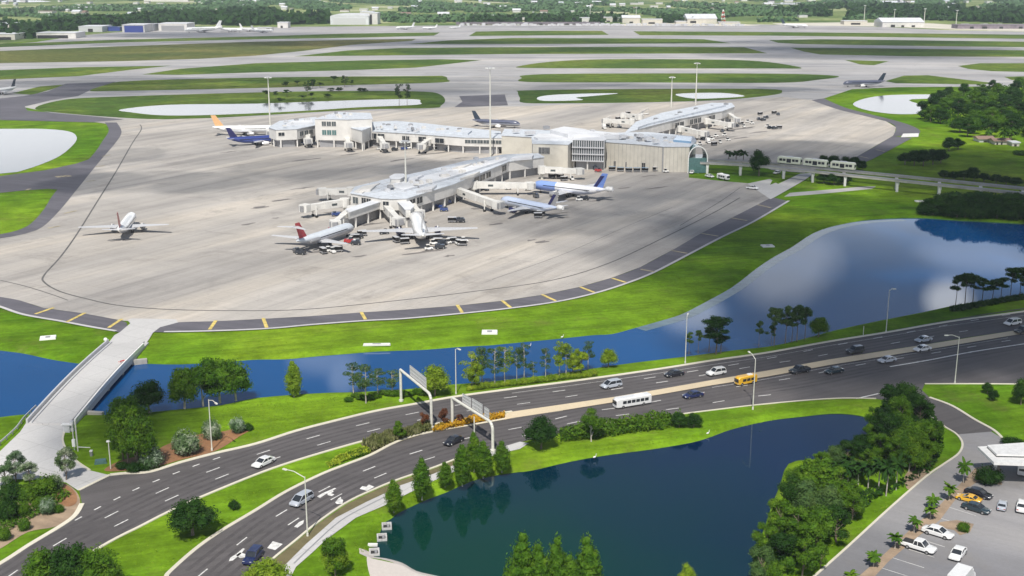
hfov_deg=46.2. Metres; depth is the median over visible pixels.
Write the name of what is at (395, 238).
baggage cart
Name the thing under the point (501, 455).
cypress tree
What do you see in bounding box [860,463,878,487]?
palm tree
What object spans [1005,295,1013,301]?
shrub
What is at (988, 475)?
shrub
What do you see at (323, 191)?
boarding bridge
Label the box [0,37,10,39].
door
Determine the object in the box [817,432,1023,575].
parking lot
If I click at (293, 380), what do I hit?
cypress tree
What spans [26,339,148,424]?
road bridge
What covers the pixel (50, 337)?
culvert slab
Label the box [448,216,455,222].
baggage cart
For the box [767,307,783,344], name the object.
pine tree
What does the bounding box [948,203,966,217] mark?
shrub
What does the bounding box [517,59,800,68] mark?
grass island
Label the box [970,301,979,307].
shrub
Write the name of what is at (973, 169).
broadleaf tree
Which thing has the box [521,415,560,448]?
broadleaf tree
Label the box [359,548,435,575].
retaining wall
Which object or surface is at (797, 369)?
pickup truck
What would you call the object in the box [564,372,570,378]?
shrub
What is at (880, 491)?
ground cover
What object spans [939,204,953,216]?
shrub
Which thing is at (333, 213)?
tow tractor
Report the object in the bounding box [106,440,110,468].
lamp post
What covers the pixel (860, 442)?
broadleaf tree
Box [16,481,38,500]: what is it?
shrub
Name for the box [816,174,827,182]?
broadleaf tree
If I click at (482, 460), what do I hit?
cypress tree
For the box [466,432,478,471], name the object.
cypress tree
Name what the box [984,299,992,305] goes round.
shrub
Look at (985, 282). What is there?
pine tree
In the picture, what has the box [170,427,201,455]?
shrub
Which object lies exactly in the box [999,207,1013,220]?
shrub
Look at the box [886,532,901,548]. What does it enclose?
palm tree
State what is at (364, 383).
pine tree
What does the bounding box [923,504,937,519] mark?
palm tree
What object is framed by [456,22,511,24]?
building
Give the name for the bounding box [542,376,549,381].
shrub
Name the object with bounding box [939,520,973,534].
planting bed
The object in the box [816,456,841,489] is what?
tree
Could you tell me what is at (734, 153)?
palm tree
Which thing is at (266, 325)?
shoulder marking
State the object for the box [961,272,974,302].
pine tree
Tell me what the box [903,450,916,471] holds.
palm tree
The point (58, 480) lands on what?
shrub
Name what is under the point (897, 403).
broadleaf tree
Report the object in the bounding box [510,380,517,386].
shrub
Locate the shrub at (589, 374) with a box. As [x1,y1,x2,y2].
[585,370,592,377]
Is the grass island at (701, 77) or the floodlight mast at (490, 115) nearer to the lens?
the floodlight mast at (490, 115)
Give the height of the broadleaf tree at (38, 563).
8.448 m
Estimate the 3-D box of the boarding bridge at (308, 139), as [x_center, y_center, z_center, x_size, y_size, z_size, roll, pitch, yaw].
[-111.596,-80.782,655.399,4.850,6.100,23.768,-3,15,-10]
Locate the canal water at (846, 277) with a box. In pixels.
[0,218,1023,416]
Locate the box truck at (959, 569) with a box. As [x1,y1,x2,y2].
[947,563,975,575]
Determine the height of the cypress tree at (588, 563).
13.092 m
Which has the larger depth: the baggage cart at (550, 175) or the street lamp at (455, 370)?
the baggage cart at (550, 175)
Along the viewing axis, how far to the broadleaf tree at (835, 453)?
228.42 m
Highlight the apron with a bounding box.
[0,97,895,321]
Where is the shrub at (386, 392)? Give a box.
[383,389,391,394]
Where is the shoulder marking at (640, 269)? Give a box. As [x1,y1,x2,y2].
[49,150,884,271]
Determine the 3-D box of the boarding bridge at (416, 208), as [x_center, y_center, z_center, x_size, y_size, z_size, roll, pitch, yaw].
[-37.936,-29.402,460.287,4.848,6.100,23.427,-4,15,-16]
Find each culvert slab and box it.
[39,335,55,340]
[363,343,390,345]
[481,330,497,334]
[760,244,774,247]
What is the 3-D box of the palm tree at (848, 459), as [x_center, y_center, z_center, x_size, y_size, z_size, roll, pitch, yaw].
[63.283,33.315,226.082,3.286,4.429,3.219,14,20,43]
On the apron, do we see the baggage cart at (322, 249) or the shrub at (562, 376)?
the baggage cart at (322, 249)
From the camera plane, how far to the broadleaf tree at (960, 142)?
640.09 m
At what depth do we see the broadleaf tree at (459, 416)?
251.61 m
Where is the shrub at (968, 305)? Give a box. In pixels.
[963,302,972,308]
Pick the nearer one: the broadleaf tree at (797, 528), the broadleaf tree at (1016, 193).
the broadleaf tree at (797, 528)
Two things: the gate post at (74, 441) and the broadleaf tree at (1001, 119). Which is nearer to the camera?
the gate post at (74, 441)
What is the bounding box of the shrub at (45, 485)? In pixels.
[32,472,57,494]
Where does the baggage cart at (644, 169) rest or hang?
on the apron
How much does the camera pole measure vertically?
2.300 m
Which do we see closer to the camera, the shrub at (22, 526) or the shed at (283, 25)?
the shrub at (22, 526)
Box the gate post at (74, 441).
[71,421,89,450]
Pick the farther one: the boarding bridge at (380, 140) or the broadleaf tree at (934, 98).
the broadleaf tree at (934, 98)
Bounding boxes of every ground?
[0,0,1023,43]
[0,38,1023,575]
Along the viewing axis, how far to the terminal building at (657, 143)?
579.61 m
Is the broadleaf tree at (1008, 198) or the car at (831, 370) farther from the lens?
the broadleaf tree at (1008, 198)
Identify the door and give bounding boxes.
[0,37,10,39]
[37,35,67,37]
[124,26,142,31]
[161,26,183,30]
[333,18,365,24]
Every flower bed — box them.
[325,445,371,467]
[432,410,504,431]
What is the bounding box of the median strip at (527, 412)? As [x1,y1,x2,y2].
[505,331,1023,418]
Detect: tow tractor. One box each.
[295,248,307,254]
[329,211,339,216]
[344,237,353,242]
[351,239,363,244]
[435,203,443,207]
[435,243,444,249]
[437,239,447,244]
[440,206,447,211]
[456,217,467,222]
[581,195,590,200]
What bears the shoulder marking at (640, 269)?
on the shoulder at (725, 227)
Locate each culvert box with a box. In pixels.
[369,547,379,555]
[377,533,386,541]
[381,522,391,529]
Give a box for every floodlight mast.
[264,77,271,124]
[399,140,410,181]
[485,67,494,156]
[669,77,675,106]
[694,63,700,104]
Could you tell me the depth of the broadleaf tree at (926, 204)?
472.08 m
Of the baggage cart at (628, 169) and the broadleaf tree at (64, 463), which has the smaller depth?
the broadleaf tree at (64, 463)
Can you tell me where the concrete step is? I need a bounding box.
[368,543,377,546]
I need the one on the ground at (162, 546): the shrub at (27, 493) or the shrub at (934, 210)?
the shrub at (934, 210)
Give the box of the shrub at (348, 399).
[343,397,353,401]
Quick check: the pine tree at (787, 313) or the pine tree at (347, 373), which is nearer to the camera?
the pine tree at (347, 373)
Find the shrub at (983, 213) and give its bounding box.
[975,208,989,218]
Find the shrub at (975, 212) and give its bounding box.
[967,203,981,219]
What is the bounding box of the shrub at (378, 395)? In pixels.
[373,392,381,397]
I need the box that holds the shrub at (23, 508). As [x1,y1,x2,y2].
[15,501,29,515]
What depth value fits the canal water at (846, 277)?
336.59 m
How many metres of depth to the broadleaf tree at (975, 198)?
464.90 m
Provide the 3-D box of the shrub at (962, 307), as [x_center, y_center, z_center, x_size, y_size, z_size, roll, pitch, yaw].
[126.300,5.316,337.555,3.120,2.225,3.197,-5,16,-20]
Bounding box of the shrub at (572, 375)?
[570,373,575,378]
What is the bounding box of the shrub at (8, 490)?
[0,478,23,502]
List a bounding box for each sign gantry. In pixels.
[399,365,433,427]
[451,393,494,451]
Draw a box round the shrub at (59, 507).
[53,502,64,512]
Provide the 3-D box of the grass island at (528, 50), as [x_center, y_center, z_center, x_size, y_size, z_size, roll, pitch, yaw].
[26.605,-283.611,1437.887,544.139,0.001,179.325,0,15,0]
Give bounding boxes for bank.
[0,214,1023,417]
[359,406,874,569]
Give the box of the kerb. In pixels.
[0,311,1023,575]
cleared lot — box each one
[624,23,758,25]
[773,22,1023,30]
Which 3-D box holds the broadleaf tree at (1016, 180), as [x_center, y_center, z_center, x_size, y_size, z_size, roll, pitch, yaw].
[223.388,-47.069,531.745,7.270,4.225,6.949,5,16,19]
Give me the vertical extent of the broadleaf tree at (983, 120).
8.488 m
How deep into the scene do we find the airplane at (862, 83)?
990.12 m
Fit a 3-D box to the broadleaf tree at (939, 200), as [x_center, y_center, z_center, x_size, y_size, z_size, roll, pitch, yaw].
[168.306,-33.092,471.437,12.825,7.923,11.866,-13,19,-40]
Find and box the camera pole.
[61,420,74,432]
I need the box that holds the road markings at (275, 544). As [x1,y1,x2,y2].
[9,314,1023,575]
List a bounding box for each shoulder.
[0,122,121,237]
[0,297,126,331]
[154,198,785,331]
[813,98,919,135]
[857,136,910,161]
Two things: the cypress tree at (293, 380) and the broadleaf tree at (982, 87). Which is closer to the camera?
the cypress tree at (293, 380)
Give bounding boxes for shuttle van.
[717,173,729,179]
[734,373,756,385]
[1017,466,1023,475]
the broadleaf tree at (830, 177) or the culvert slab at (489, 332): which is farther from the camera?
the broadleaf tree at (830, 177)
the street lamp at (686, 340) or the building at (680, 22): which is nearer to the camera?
the street lamp at (686, 340)
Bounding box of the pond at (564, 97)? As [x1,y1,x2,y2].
[537,93,616,100]
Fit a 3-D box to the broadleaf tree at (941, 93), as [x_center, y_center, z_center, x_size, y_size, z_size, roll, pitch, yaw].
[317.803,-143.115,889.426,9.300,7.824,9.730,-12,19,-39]
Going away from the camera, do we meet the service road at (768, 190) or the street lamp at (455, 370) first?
the street lamp at (455, 370)
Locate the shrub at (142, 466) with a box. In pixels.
[139,462,150,470]
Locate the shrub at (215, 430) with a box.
[201,417,221,439]
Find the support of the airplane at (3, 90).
on the airfield pavement at (471, 78)
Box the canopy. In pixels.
[977,442,1023,469]
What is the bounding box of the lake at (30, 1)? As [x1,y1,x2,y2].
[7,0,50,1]
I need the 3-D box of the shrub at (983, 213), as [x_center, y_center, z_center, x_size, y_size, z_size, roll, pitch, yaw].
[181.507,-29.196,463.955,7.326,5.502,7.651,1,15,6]
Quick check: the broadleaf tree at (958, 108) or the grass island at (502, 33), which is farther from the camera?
the grass island at (502, 33)
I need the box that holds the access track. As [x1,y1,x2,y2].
[784,186,875,196]
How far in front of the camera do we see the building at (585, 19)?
2228.05 m
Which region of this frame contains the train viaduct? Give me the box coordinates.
[700,159,1023,193]
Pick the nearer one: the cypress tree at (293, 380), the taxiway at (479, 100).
the cypress tree at (293, 380)
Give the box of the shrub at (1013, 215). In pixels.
[1007,200,1020,221]
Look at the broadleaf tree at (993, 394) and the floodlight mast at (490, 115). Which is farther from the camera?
the floodlight mast at (490, 115)
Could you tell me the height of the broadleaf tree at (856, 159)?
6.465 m
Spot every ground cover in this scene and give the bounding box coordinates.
[0,483,70,528]
[345,447,370,458]
[774,398,943,564]
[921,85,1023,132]
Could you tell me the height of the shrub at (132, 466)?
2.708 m
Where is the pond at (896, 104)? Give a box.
[853,94,929,113]
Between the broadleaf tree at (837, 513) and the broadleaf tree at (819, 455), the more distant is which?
the broadleaf tree at (819, 455)
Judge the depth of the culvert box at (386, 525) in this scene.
206.88 m
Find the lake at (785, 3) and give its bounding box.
[762,2,794,4]
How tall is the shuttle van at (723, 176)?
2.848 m
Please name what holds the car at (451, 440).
on the highway at (1005, 367)
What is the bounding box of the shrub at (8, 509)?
[0,496,18,523]
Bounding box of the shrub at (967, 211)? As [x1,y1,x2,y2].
[960,205,973,216]
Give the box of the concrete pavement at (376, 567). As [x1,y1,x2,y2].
[367,556,426,575]
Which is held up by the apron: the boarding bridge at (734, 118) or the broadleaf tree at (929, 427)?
the boarding bridge at (734, 118)
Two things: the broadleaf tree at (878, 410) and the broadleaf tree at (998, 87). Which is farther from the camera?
the broadleaf tree at (998, 87)
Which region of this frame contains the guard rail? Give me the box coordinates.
[0,405,36,445]
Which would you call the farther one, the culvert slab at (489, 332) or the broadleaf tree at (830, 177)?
the broadleaf tree at (830, 177)
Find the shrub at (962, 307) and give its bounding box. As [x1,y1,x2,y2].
[956,303,966,310]
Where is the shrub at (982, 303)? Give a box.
[977,300,986,306]
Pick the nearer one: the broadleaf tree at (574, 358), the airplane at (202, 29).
the broadleaf tree at (574, 358)
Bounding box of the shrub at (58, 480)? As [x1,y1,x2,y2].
[51,471,63,488]
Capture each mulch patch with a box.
[55,484,76,505]
[104,429,247,470]
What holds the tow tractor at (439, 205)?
on the apron
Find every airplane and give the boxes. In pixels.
[0,79,18,94]
[78,212,168,232]
[185,21,221,32]
[211,115,270,135]
[219,25,241,31]
[226,128,272,144]
[239,23,257,31]
[251,25,272,32]
[271,222,353,244]
[362,211,477,238]
[396,22,414,29]
[422,24,437,28]
[472,111,519,127]
[501,192,566,213]
[536,173,613,197]
[781,19,807,27]
[843,73,885,86]
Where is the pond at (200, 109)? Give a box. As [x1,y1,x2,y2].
[119,99,421,114]
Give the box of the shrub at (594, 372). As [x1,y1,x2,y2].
[592,368,597,375]
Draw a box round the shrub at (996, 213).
[990,202,1005,218]
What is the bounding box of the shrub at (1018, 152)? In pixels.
[1012,149,1023,154]
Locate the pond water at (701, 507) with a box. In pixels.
[374,414,867,575]
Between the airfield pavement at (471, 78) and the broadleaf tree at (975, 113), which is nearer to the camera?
the broadleaf tree at (975, 113)
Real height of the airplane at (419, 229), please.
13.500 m
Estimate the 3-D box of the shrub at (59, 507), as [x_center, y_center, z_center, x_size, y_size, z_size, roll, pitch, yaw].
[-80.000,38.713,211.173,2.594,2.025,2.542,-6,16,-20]
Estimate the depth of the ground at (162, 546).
313.21 m
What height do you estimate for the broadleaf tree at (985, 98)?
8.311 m
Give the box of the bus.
[612,392,651,408]
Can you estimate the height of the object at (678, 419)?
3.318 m
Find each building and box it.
[0,32,24,39]
[38,11,56,12]
[71,10,82,13]
[144,0,188,1]
[152,23,158,30]
[268,103,734,227]
[369,12,379,23]
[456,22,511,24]
[512,8,520,11]
[513,22,599,24]
[579,17,589,21]
[603,17,619,21]
[621,15,640,22]
[641,19,662,23]
[675,21,686,23]
[797,15,807,17]
[840,20,866,24]
[951,24,1023,28]
[972,136,994,141]
[989,138,1010,144]
[1007,140,1020,145]
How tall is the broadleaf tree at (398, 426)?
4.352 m
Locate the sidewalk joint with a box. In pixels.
[294,496,385,562]
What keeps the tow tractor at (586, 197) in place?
on the apron
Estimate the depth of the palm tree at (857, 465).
221.08 m
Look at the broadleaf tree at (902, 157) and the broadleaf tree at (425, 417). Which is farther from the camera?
the broadleaf tree at (902, 157)
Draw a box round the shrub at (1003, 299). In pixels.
[998,297,1007,302]
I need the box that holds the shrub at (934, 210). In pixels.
[927,203,941,215]
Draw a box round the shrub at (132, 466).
[126,461,141,472]
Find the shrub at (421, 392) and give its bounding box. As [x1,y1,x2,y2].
[417,388,426,394]
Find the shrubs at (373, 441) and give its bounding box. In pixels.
[362,420,431,450]
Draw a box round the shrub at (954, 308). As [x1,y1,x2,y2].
[949,304,959,311]
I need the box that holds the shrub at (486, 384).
[483,381,488,388]
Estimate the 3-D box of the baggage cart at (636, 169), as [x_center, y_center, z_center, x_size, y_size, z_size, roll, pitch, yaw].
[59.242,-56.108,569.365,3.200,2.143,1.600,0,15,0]
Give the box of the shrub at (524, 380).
[519,377,527,384]
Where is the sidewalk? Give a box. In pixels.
[285,442,527,575]
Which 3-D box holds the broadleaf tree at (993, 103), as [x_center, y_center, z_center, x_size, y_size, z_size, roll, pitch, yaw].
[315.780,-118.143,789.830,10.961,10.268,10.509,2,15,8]
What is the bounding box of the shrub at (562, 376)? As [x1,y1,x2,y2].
[558,374,565,379]
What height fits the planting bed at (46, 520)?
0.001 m
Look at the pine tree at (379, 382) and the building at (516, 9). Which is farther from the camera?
the building at (516, 9)
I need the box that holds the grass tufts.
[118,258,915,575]
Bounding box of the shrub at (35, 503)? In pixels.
[31,497,45,507]
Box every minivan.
[289,489,313,506]
[600,378,621,388]
[1003,317,1021,325]
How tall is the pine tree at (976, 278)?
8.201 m
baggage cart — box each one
[319,246,326,254]
[333,245,342,251]
[350,234,359,238]
[357,229,366,235]
[392,235,399,242]
[400,237,409,243]
[433,237,442,241]
[447,236,456,242]
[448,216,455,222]
[457,239,466,245]
[534,212,541,217]
[548,173,555,177]
[560,176,567,180]
[617,167,623,171]
[625,167,631,171]
[633,167,639,171]
[641,167,647,171]
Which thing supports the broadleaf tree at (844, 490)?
on the ground at (162, 546)
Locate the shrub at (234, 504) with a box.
[227,499,240,510]
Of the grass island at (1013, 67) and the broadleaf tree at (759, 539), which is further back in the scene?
the grass island at (1013, 67)
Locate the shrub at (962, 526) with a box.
[956,521,970,532]
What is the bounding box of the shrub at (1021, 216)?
[1015,202,1023,219]
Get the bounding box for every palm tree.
[724,150,732,158]
[731,150,741,159]
[739,149,748,159]
[831,458,845,467]
[840,454,854,462]
[842,462,856,482]
[843,569,859,575]
[849,461,867,484]
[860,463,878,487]
[866,550,882,566]
[870,457,885,488]
[879,457,898,495]
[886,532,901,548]
[890,452,907,489]
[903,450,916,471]
[907,515,922,532]
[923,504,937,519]
[925,493,941,505]
[943,481,958,500]
[956,456,973,482]
[983,130,991,135]
[998,129,1008,142]
[1008,129,1016,139]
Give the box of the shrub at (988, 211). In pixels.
[983,201,995,218]
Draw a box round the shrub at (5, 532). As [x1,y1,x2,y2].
[0,525,11,541]
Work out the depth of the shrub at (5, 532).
200.13 m
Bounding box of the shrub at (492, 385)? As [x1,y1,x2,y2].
[489,381,495,387]
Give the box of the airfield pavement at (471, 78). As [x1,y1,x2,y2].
[0,24,1023,119]
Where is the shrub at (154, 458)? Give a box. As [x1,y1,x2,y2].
[136,444,164,470]
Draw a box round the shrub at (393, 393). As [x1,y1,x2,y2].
[389,390,397,395]
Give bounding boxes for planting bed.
[0,482,79,547]
[273,461,452,565]
[360,415,504,453]
[860,465,1001,575]
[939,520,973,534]
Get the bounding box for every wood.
[0,0,1023,22]
[0,0,1023,38]
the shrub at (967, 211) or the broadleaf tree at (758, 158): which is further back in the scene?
the broadleaf tree at (758, 158)
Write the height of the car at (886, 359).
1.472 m
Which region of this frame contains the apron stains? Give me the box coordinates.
[114,119,766,256]
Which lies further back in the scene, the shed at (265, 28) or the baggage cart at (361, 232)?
the shed at (265, 28)
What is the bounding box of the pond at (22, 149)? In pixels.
[0,129,76,173]
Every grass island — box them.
[0,32,439,46]
[0,39,414,62]
[0,66,162,79]
[15,85,61,94]
[35,91,444,118]
[90,76,448,90]
[148,59,477,74]
[302,47,763,55]
[414,38,725,43]
[470,31,607,35]
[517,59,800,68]
[518,73,838,82]
[518,89,781,102]
[634,31,1023,38]
[770,39,1023,46]
[770,176,792,184]
[793,48,1023,56]
[847,60,887,64]
[886,75,987,83]
[960,63,1023,71]
[1006,76,1023,79]
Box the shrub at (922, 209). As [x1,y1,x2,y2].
[915,204,932,214]
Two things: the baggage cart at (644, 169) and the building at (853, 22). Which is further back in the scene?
the building at (853, 22)
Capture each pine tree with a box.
[303,80,311,90]
[341,75,348,84]
[343,362,362,392]
[351,363,377,402]
[370,368,386,392]
[386,369,402,390]
[394,84,402,97]
[403,84,410,97]
[458,351,483,385]
[472,347,490,382]
[486,348,504,382]
[495,346,513,381]
[512,347,520,379]
[519,343,530,371]
[528,361,537,375]
[539,347,550,376]
[552,341,568,374]
[557,343,575,371]
[582,341,594,357]
[685,332,693,342]
[695,330,703,347]
[701,315,734,354]
[703,326,716,351]
[712,334,730,353]
[755,320,764,334]
[765,324,776,344]
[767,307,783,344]
[778,305,793,343]
[785,304,807,341]
[785,311,799,341]
[799,307,812,339]
[950,274,965,304]
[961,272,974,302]
[968,274,982,301]
[974,277,994,299]
[987,279,1002,297]
[995,277,1010,296]
[1005,267,1021,295]
[1009,267,1023,299]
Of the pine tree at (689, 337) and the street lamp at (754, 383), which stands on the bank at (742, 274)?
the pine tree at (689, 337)
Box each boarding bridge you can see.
[298,197,349,217]
[303,134,312,146]
[316,186,353,201]
[329,205,355,227]
[344,137,353,149]
[376,136,389,151]
[382,205,404,227]
[413,203,424,217]
[417,139,430,152]
[456,187,504,211]
[469,180,535,195]
[538,165,584,179]
[601,118,634,127]
[620,112,642,119]
[677,125,709,139]
[704,118,735,130]
[727,113,740,123]
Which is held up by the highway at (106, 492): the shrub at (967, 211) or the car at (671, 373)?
the car at (671, 373)
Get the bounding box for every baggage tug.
[329,246,335,252]
[424,244,432,250]
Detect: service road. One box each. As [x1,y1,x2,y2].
[0,424,106,489]
[109,318,177,341]
[748,173,810,198]
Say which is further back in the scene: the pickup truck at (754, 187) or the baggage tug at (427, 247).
the pickup truck at (754, 187)
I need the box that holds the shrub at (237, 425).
[228,414,245,432]
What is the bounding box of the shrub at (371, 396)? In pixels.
[368,394,375,399]
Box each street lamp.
[208,399,217,450]
[282,468,308,535]
[455,348,460,393]
[684,313,688,362]
[748,351,755,409]
[885,288,895,331]
[944,335,959,382]
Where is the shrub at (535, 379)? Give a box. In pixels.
[530,375,539,382]
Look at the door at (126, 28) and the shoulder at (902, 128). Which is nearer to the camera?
the shoulder at (902, 128)
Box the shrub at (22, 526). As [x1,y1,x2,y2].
[17,518,30,531]
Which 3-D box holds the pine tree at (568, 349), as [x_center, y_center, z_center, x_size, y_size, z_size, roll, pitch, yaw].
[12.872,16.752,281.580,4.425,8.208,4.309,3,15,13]
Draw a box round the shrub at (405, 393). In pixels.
[402,390,408,396]
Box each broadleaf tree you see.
[0,463,14,482]
[4,450,26,481]
[15,461,38,482]
[19,546,51,575]
[37,541,88,575]
[54,446,77,479]
[74,543,127,575]
[102,395,151,424]
[104,405,145,463]
[108,424,123,459]
[112,414,158,462]
[128,379,165,413]
[165,496,220,535]
[167,365,200,408]
[187,357,218,406]
[201,357,237,403]
[223,357,253,400]
[241,557,292,575]
[319,536,346,575]
[319,547,350,572]
[393,420,406,436]
[419,412,429,423]
[421,363,450,395]
[438,407,447,421]
[456,414,463,420]
[467,362,484,383]
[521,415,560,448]
[567,353,583,372]
[575,348,588,372]
[580,408,606,441]
[600,348,618,366]
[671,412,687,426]
[686,412,703,426]
[748,149,771,175]
[748,545,774,575]
[750,521,779,554]
[766,497,793,531]
[766,530,798,563]
[767,556,796,575]
[774,505,813,537]
[777,474,800,501]
[783,464,800,482]
[787,478,822,509]
[792,535,825,575]
[798,504,838,544]
[808,316,829,336]
[809,483,844,509]
[813,452,833,464]
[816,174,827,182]
[816,541,828,567]
[817,155,827,159]
[824,445,847,462]
[826,173,843,184]
[826,504,852,541]
[828,155,839,163]
[833,466,849,481]
[834,484,852,506]
[835,439,857,456]
[836,479,862,492]
[839,156,850,161]
[839,176,851,183]
[844,491,867,519]
[849,156,860,166]
[850,434,872,458]
[850,459,865,479]
[857,160,867,168]
[859,447,882,464]
[861,424,875,435]
[863,406,880,423]
[866,432,891,455]
[868,407,892,433]
[873,412,906,436]
[878,384,902,412]
[883,435,909,459]
[886,381,924,414]
[887,394,913,424]
[889,419,928,451]
[896,152,909,164]
[902,442,932,470]
[906,150,919,165]
[908,393,934,422]
[916,100,929,109]
[916,108,927,118]
[916,149,933,165]
[917,419,940,451]
[918,198,933,206]
[921,106,935,121]
[921,439,943,466]
[925,193,951,207]
[927,93,941,104]
[927,148,942,164]
[929,420,945,440]
[932,108,950,123]
[935,90,945,96]
[937,170,949,178]
[938,149,949,162]
[940,97,954,108]
[942,87,955,94]
[942,137,957,150]
[944,191,971,205]
[947,91,964,98]
[948,117,967,131]
[949,171,962,179]
[951,98,964,107]
[952,103,963,113]
[953,138,966,149]
[958,83,970,92]
[958,170,970,179]
[960,121,980,136]
[961,103,981,114]
[962,98,971,106]
[962,191,990,210]
[965,110,987,117]
[967,167,980,172]
[968,87,979,95]
[968,93,982,103]
[968,117,982,133]
[968,172,979,180]
[974,84,987,91]
[976,115,989,124]
[977,173,991,181]
[978,95,993,103]
[981,121,1001,132]
[981,193,1006,211]
[981,382,993,393]
[982,106,999,116]
[985,101,1001,108]
[987,80,995,89]
[987,109,998,119]
[987,389,999,400]
[988,92,998,100]
[989,114,1007,128]
[989,174,1002,182]
[991,83,1004,91]
[996,93,1006,100]
[997,107,1007,112]
[997,194,1023,208]
[999,110,1013,118]
[999,176,1011,184]
[1001,192,1022,194]
[1004,118,1019,127]
[1005,86,1018,93]
[1006,106,1017,112]
[1006,127,1018,137]
[1008,177,1023,185]
[1009,80,1021,87]
[1011,377,1023,404]
[1012,90,1023,97]
[1013,102,1023,109]
[1013,194,1023,213]
[1014,77,1023,87]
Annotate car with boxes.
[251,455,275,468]
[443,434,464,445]
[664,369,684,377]
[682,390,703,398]
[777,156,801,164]
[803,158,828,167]
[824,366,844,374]
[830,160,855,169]
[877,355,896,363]
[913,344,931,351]
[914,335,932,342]
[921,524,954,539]
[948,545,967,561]
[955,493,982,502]
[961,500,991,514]
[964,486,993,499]
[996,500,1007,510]
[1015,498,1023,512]
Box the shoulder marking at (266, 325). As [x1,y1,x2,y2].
[35,278,625,329]
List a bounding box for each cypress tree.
[283,360,302,396]
[383,479,403,512]
[410,455,432,499]
[436,461,454,486]
[452,442,471,486]
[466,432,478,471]
[471,440,494,478]
[492,440,511,472]
[502,530,534,575]
[528,539,550,575]
[547,531,567,575]
[562,551,579,575]
[574,532,603,575]
[677,562,697,575]
[793,456,824,492]
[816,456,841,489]
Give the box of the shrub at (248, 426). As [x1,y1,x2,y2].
[243,422,252,431]
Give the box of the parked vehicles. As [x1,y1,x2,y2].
[459,23,744,25]
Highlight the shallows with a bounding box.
[637,219,904,330]
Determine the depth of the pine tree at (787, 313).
304.48 m
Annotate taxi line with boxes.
[0,125,738,310]
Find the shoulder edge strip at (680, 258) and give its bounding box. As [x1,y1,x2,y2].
[0,201,788,331]
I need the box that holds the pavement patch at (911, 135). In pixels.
[901,133,918,136]
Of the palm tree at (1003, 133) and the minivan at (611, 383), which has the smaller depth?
the minivan at (611, 383)
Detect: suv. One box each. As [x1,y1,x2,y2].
[242,544,263,564]
[706,366,726,376]
[845,344,864,354]
[1014,325,1023,333]
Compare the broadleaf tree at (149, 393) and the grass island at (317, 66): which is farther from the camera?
the grass island at (317, 66)
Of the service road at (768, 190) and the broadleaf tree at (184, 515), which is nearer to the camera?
the broadleaf tree at (184, 515)
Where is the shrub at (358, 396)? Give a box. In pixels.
[354,392,364,399]
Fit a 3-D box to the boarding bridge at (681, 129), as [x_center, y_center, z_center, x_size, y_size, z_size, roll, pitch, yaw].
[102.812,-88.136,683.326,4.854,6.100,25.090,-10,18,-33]
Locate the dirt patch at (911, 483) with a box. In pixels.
[904,467,929,488]
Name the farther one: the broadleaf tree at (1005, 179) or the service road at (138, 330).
the broadleaf tree at (1005, 179)
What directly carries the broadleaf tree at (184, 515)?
on the ground at (162, 546)
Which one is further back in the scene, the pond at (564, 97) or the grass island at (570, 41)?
the grass island at (570, 41)
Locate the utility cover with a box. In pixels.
[94,458,106,464]
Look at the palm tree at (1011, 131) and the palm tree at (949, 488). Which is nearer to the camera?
the palm tree at (949, 488)
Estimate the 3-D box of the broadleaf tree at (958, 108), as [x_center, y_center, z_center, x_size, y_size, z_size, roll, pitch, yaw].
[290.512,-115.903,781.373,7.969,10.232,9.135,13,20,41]
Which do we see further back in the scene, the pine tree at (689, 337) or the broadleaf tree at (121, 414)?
the pine tree at (689, 337)
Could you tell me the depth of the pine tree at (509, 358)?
276.92 m
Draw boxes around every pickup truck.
[746,185,758,189]
[788,364,810,374]
[901,537,936,554]
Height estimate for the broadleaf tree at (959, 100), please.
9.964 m
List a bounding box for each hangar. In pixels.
[36,31,85,37]
[78,25,111,31]
[122,23,153,31]
[158,22,194,30]
[330,13,369,24]
[683,14,717,22]
[874,18,923,26]
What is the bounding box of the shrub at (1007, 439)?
[1000,435,1023,443]
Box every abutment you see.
[86,410,103,414]
[132,358,146,364]
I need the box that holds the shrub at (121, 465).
[115,460,126,469]
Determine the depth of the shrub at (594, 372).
281.79 m
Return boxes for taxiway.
[0,82,121,121]
[0,159,90,192]
[455,94,507,106]
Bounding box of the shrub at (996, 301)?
[990,298,999,304]
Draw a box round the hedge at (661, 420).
[559,409,680,440]
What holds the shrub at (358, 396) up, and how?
on the ground at (162, 546)
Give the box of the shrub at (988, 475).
[972,464,1005,484]
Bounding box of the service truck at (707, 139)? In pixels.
[705,137,710,143]
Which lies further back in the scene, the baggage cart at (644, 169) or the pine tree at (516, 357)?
the baggage cart at (644, 169)
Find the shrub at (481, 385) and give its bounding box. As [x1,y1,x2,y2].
[478,382,484,389]
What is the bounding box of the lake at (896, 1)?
[883,1,913,2]
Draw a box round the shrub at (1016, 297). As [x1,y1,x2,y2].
[1011,294,1021,300]
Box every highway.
[0,312,1023,575]
[169,334,1023,575]
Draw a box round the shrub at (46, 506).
[39,497,55,514]
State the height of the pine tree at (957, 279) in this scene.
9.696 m
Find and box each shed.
[107,27,121,30]
[256,27,273,29]
[277,22,290,27]
[717,22,739,24]
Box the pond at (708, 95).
[676,93,742,98]
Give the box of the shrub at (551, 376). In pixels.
[548,373,554,380]
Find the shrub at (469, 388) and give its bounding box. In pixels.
[466,385,473,390]

